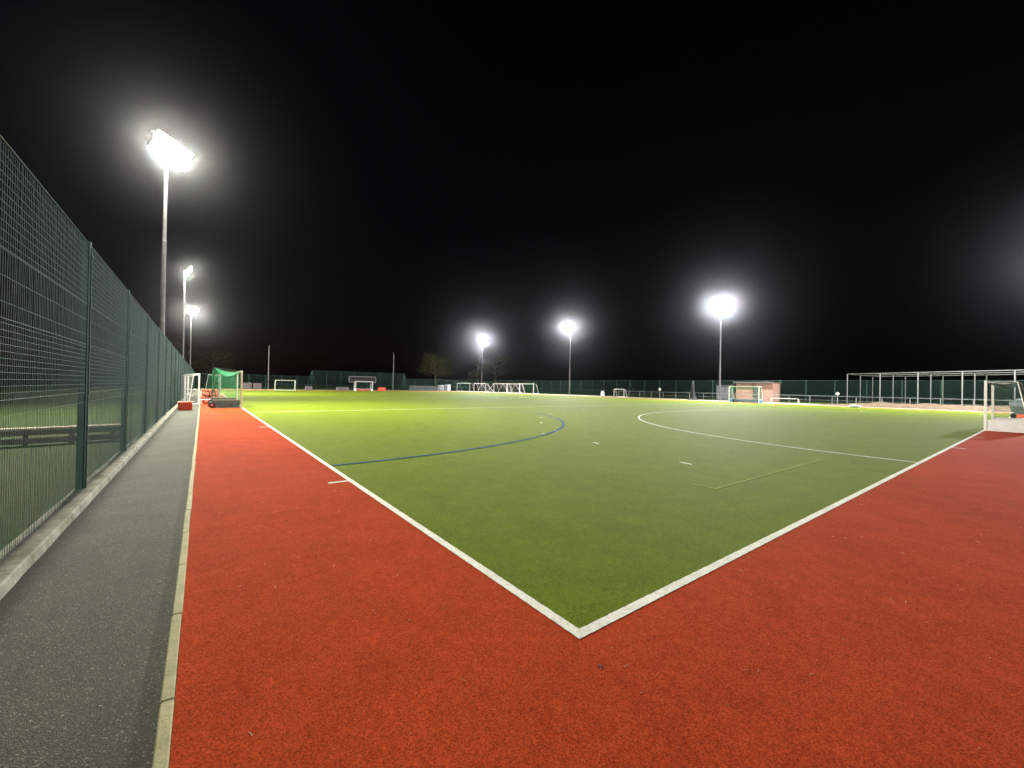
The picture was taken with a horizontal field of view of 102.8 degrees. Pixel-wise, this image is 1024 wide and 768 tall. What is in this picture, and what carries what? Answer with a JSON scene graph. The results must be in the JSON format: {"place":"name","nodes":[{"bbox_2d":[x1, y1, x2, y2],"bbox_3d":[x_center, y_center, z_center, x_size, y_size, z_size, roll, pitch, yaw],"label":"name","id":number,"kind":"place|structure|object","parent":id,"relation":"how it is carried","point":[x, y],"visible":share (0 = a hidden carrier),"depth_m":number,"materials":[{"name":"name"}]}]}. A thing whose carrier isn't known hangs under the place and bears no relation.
{"place":"outdoors","nodes":[
{"label":"outdoors","id":0,"kind":"place"},
{"bbox_2d":[0,389,200,767],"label":"asphalt path","id":1,"kind":"structure","parent":0,"point":[82,667],"depth_m":2.58,"materials":[{"name":"grey asphalt"}]},
{"bbox_2d":[178,401,192,410],"bbox_3d":[-17.282,1.153,21.597,0.625,0.460,0.765,1,-1,-41],"label":"plastic crate","id":2,"kind":"object","parent":1,"relation":"on","point":[184,405],"visible":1,"depth_m":21.33,"materials":[{"name":"red plastic"}]},
{"bbox_2d":[180,373,199,404],"bbox_3d":[-22.805,0.306,28.655,6.362,2.048,0.584,1,-1,45],"label":"football goal","id":3,"kind":"object","parent":1,"relation":"on","point":[188,384],"visible":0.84,"depth_m":27.64,"materials":[{"name":"white paint"}]},
{"bbox_2d":[202,392,218,395],"bbox_3d":[-21.364,0.721,28.915,1.012,0.261,0.800,1,-1,43],"label":"goalkeeper pad","id":4,"kind":"object","parent":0,"point":[206,393],"visible":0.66,"depth_m":28.49,"materials":[{"name":"orange plastic"}]},
{"bbox_2d":[268,358,268,388],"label":"flagpole","id":5,"kind":"object","parent":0,"point":[268,373],"visible":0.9,"depth_m":90.02,"materials":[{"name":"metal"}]},
{"bbox_2d":[0,380,1017,763],"bbox_3d":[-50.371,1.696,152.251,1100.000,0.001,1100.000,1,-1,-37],"label":"ground","id":6,"kind":"structure","parent":0,"point":[18,478],"depth_m":19.69,"materials":[{"name":"green plant"}]},
{"bbox_2d":[1,424,117,445],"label":"timber barrier","id":7,"kind":"object","parent":6,"relation":"on","point":[65,438],"visible":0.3,"depth_m":9.58,"materials":[{"name":"brown wood"}]},
{"bbox_2d":[0,388,194,599],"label":"fence foundation","id":8,"kind":"object","parent":6,"relation":"on","point":[21,558],"visible":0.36,"depth_m":4.17,"materials":[{"name":"concrete"}]},
{"bbox_2d":[0,135,194,559],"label":"fence","id":9,"kind":"object","parent":8,"relation":"on","point":[169,385],"visible":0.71,"depth_m":5.30,"materials":[{"name":"green metal"}]},
{"bbox_2d":[146,129,192,405],"bbox_3d":[-19.973,-6.351,23.625,0.877,15.410,2.500,1,0,1],"label":"floodlight mast","id":10,"kind":"object","parent":6,"relation":"on","point":[167,154],"visible":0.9,"depth_m":23.57,"materials":[{"name":"metal"}]},
{"bbox_2d":[134,338,214,373],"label":"broadleaf tree","id":11,"kind":"object","parent":6,"relation":"on","point":[188,355],"visible":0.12,"depth_m":118.79,"materials":[{"name":"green plant"}]},
{"bbox_2d":[152,389,201,767],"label":"edging kerb","id":12,"kind":"structure","parent":6,"relation":"on","point":[161,756],"depth_m":2.28,"materials":[{"name":"concrete"}]},
{"bbox_2d":[181,266,191,357],"bbox_3d":[-39.867,-6.535,49.849,0.877,15.410,2.500,1,-1,-37],"label":"floodlight mast","id":13,"kind":"object","parent":6,"relation":"on","point":[187,271],"visible":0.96,"depth_m":49.67,"materials":[{"name":"metal"}]},
{"bbox_2d":[187,308,197,365],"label":"floodlight mast","id":14,"kind":"object","parent":6,"relation":"on","point":[190,311],"visible":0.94,"depth_m":78.20,"materials":[{"name":"metal"}]},
{"bbox_2d":[188,345,246,382],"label":"broadleaf tree","id":15,"kind":"object","parent":6,"relation":"on","point":[216,355],"visible":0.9,"depth_m":129.12,"materials":[{"name":"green plant"}]},
{"bbox_2d":[195,373,311,389],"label":"fence","id":16,"kind":"object","parent":6,"relation":"on","point":[260,381],"visible":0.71,"depth_m":88.46,"materials":[{"name":"green metal"}]},
{"bbox_2d":[307,370,407,389],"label":"ball stop fence","id":17,"kind":"object","parent":6,"relation":"on","point":[326,383],"visible":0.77,"depth_m":99.76,"materials":[{"name":"green metal"}]},
{"bbox_2d":[409,386,446,390],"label":"picket barrier","id":18,"kind":"object","parent":6,"relation":"on","point":[426,389],"visible":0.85,"depth_m":115.18,"materials":[{"name":"metal"}]},
{"bbox_2d":[414,351,461,387],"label":"broadleaf tree","id":19,"kind":"object","parent":6,"relation":"on","point":[433,362],"visible":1,"depth_m":135.62,"materials":[{"name":"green plant"}]},
{"bbox_2d":[404,379,482,390],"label":"fence","id":20,"kind":"object","parent":6,"relation":"on","point":[443,385],"visible":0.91,"depth_m":113.83,"materials":[{"name":"metal"}]},
{"bbox_2d":[465,359,490,390],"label":"broadleaf tree","id":21,"kind":"object","parent":6,"relation":"on","point":[475,373],"visible":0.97,"depth_m":147.43,"materials":[{"name":"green plant"}]},
{"bbox_2d":[478,353,509,390],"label":"broadleaf tree","id":22,"kind":"object","parent":6,"relation":"on","point":[492,365],"visible":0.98,"depth_m":150.47,"materials":[{"name":"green plant"}]},
{"bbox_2d":[169,389,1023,767],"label":"red run off","id":23,"kind":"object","parent":6,"relation":"on","point":[299,647],"visible":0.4,"depth_m":2.48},
{"bbox_2d":[204,374,220,397],"bbox_3d":[-28.292,0.191,38.505,1.272,2.205,3.780,1,-1,-37],"label":"hockey goal","id":24,"kind":"object","parent":23,"relation":"on","point":[206,385],"visible":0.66,"depth_m":37.36,"materials":[{"name":"white paint"}]},
{"bbox_2d":[207,367,242,407],"bbox_3d":[-17.846,0.206,25.342,1.630,2.378,4.050,1,-1,-37],"label":"hockey goal","id":25,"kind":"object","parent":23,"relation":"on","point":[214,401],"visible":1,"depth_m":24.13,"materials":[{"name":"green fabric"}]},
{"bbox_2d":[354,381,372,390],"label":"hockey goal","id":26,"kind":"object","parent":23,"relation":"on","point":[364,389],"visible":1,"depth_m":92.70,"materials":[{"name":"white paint"}]},
{"bbox_2d":[378,387,385,390],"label":"storage box","id":27,"kind":"object","parent":23,"relation":"on","point":[382,389],"visible":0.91,"depth_m":94.95,"materials":[{"name":"red plastic"}]},
{"bbox_2d":[729,386,762,403],"bbox_3d":[31.030,1.402,54.236,1.322,2.205,3.780,1,-1,-37],"label":"hockey goal","id":28,"kind":"object","parent":23,"relation":"on","point":[758,400],"visible":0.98,"depth_m":54.40,"materials":[{"name":"white paint"}]},
{"bbox_2d":[984,381,1023,432],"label":"hockey goal","id":29,"kind":"object","parent":23,"relation":"on","point":[1004,424],"visible":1,"depth_m":17.83,"materials":[{"name":"white paint"}]},
{"bbox_2d":[219,390,1009,638],"bbox_3d":[-5.284,1.840,55.545,55.000,0.001,91.400,1,-1,-37],"label":"green pitch","id":30,"kind":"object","parent":6,"relation":"on","point":[570,521],"visible":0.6,"depth_m":8.04,"materials":[{"name":"green plastic"}]},
{"bbox_2d":[274,380,295,389],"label":"football goal","id":31,"kind":"object","parent":30,"relation":"on","point":[286,385],"visible":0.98,"depth_m":81.39,"materials":[{"name":"white paint"}]},
{"bbox_2d":[314,400,564,465],"bbox_3d":[-7.548,1.577,25.127,14.630,0.001,32.920,1,-1,-37],"label":"blue shooting circle","id":32,"kind":"object","parent":30,"relation":"on","point":[563,423],"visible":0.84,"depth_m":10.09,"materials":[{"name":"blue paint"}]},
{"bbox_2d":[222,392,705,411],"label":"cross lines","id":33,"kind":"object","parent":30,"relation":"on","point":[462,397],"visible":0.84,"depth_m":39.59,"materials":[{"name":"paint"}]},
{"bbox_2d":[219,392,982,638],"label":"side lines","id":34,"kind":"object","parent":30,"relation":"on","point":[557,619],"visible":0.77,"depth_m":3.58,"materials":[{"name":"white paint"}]},
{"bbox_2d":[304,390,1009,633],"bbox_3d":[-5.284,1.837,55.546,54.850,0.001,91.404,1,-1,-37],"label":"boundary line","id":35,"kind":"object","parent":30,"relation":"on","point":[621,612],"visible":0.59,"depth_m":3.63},
{"bbox_2d":[694,459,822,488],"bbox_3d":[5.086,1.694,8.072,5.042,0.001,0.387,1,-1,-37],"label":"faint box marking","id":36,"kind":"object","parent":30,"relation":"on","point":[760,476],"visible":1,"depth_m":7.41,"materials":[{"name":"paint"}]},
{"bbox_2d":[540,410,981,463],"bbox_3d":[16.467,2.039,26.966,42.662,0.001,19.568,1,-1,-37],"label":"white shooting circle","id":37,"kind":"object","parent":30,"relation":"on","point":[751,441],"visible":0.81,"depth_m":12.56,"materials":[{"name":"white paint"}]},
{"bbox_2d":[484,380,1023,404],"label":"fence","id":38,"kind":"object","parent":6,"relation":"on","point":[856,397],"visible":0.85,"depth_m":57.55,"materials":[{"name":"metal"}]},
{"bbox_2d":[736,382,781,401],"bbox_3d":[39.525,1.215,65.795,3.645,3.080,5.800,1,-1,-37],"label":"brick hut","id":39,"kind":"object","parent":6,"relation":"on","point":[767,392],"visible":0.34,"depth_m":64.06,"materials":[{"name":"brick"}]},
{"bbox_2d":[754,388,760,398],"bbox_3d":[38.727,1.681,64.503,0.060,2.100,0.950,1,-1,-37],"label":"door","id":40,"kind":"structure","parent":39,"relation":"in","point":[756,388],"depth_m":64.46,"materials":[{"name":"metal"}]},
{"bbox_2d":[847,370,1023,404],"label":"cage frame","id":41,"kind":"object","parent":6,"relation":"on","point":[962,373],"visible":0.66,"depth_m":55.98,"materials":[{"name":"metal"}]},
{"bbox_2d":[0,0,1023,397],"label":"sky","id":42,"kind":"structure","parent":0,"point":[364,183],"materials":[{"name":"black"}]},
{"bbox_2d":[238,389,1011,412],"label":"paved surround","id":43,"kind":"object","parent":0,"point":[686,399],"visible":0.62,"depth_m":66.12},
{"bbox_2d":[242,383,251,389],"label":"barrier panel","id":44,"kind":"object","parent":43,"relation":"on","point":[247,385],"visible":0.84,"depth_m":83.50,"materials":[{"name":"metal"}]},
{"bbox_2d":[253,383,261,389],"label":"barrier panel","id":45,"kind":"object","parent":43,"relation":"on","point":[257,385],"visible":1,"depth_m":84.56,"materials":[{"name":"metal"}]},
{"bbox_2d":[336,387,348,390],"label":"equipment chest","id":46,"kind":"object","parent":43,"relation":"on","point":[343,388],"visible":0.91,"depth_m":93.92,"materials":[{"name":"metal"}]},
{"bbox_2d":[349,376,375,388],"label":"scoreboard","id":47,"kind":"object","parent":43,"relation":"on","point":[356,379],"visible":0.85,"depth_m":97.84,"materials":[{"name":"metal"}]},
{"bbox_2d":[474,383,489,391],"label":"football goal","id":48,"kind":"object","parent":43,"relation":"on","point":[483,387],"visible":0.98,"depth_m":109.73,"materials":[{"name":"white paint"}]},
{"bbox_2d":[478,338,485,391],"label":"floodlight mast","id":49,"kind":"object","parent":43,"relation":"on","point":[482,340],"visible":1,"depth_m":118.27,"materials":[{"name":"metal"}]},
{"bbox_2d":[494,383,512,392],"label":"football goal","id":50,"kind":"object","parent":43,"relation":"on","point":[501,388],"visible":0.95,"depth_m":103.90,"materials":[{"name":"white paint"}]},
{"bbox_2d":[506,384,523,392],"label":"football goal","id":51,"kind":"object","parent":43,"relation":"on","point":[516,390],"visible":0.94,"depth_m":98.86,"materials":[{"name":"white paint"}]},
{"bbox_2d":[519,384,538,393],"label":"football goal","id":52,"kind":"object","parent":43,"relation":"on","point":[526,388],"visible":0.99,"depth_m":93.00,"materials":[{"name":"white paint"}]},
{"bbox_2d":[565,324,574,394],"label":"floodlight mast","id":53,"kind":"object","parent":43,"relation":"on","point":[570,327],"visible":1,"depth_m":89.97,"materials":[{"name":"metal"}]},
{"bbox_2d":[712,301,729,400],"bbox_3d":[32.560,-5.095,63.713,2.500,15.410,0.877,1,0,15],"label":"floodlight mast","id":54,"kind":"object","parent":43,"relation":"on","point":[720,306],"visible":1,"depth_m":63.77,"materials":[{"name":"metal"}]},
{"bbox_2d":[618,391,1012,405],"bbox_3d":[40.459,2.133,55.467,0.064,1.122,64.064,1,-1,-37],"label":"spectator rail","id":55,"kind":"object","parent":43,"relation":"on","point":[703,396],"visible":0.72,"depth_m":53.52,"materials":[{"name":"metal"}]},
{"bbox_2d":[687,382,697,399],"bbox_3d":[28.688,0.937,64.902,1.659,3.190,1.578,1,-1,-37],"label":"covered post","id":56,"kind":"object","parent":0,"point":[692,396],"visible":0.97,"depth_m":64.64,"materials":[{"name":"fabric"}]},
{"bbox_2d":[716,385,735,399],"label":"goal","id":57,"kind":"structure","parent":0,"point":[725,389],"depth_m":68.00,"materials":[{"name":"white metal"}]},
{"bbox_2d":[717,388,723,399],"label":"door","id":58,"kind":"structure","parent":57,"relation":"in","point":[722,396],"depth_m":68.51,"materials":[{"name":"grey metal"}]},
{"bbox_2d":[724,388,730,399],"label":"door","id":59,"kind":"structure","parent":57,"relation":"in","point":[725,389],"depth_m":67.86,"materials":[{"name":"grey metal"}]},
{"bbox_2d":[771,398,799,404],"bbox_3d":[33.935,2.144,50.744,0.775,0.779,2.980,1,-1,-41],"label":"football goal","id":60,"kind":"object","parent":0,"point":[785,398],"visible":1,"depth_m":50.39,"materials":[{"name":"white paint"}]},
{"bbox_2d":[816,402,1013,412],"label":"earth bank","id":61,"kind":"structure","parent":0,"point":[935,406],"depth_m":43.87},
{"bbox_2d":[1010,399,1023,417],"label":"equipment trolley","id":62,"kind":"object","parent":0,"point":[1018,410],"visible":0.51,"depth_m":27.93,"materials":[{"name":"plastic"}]}
]}

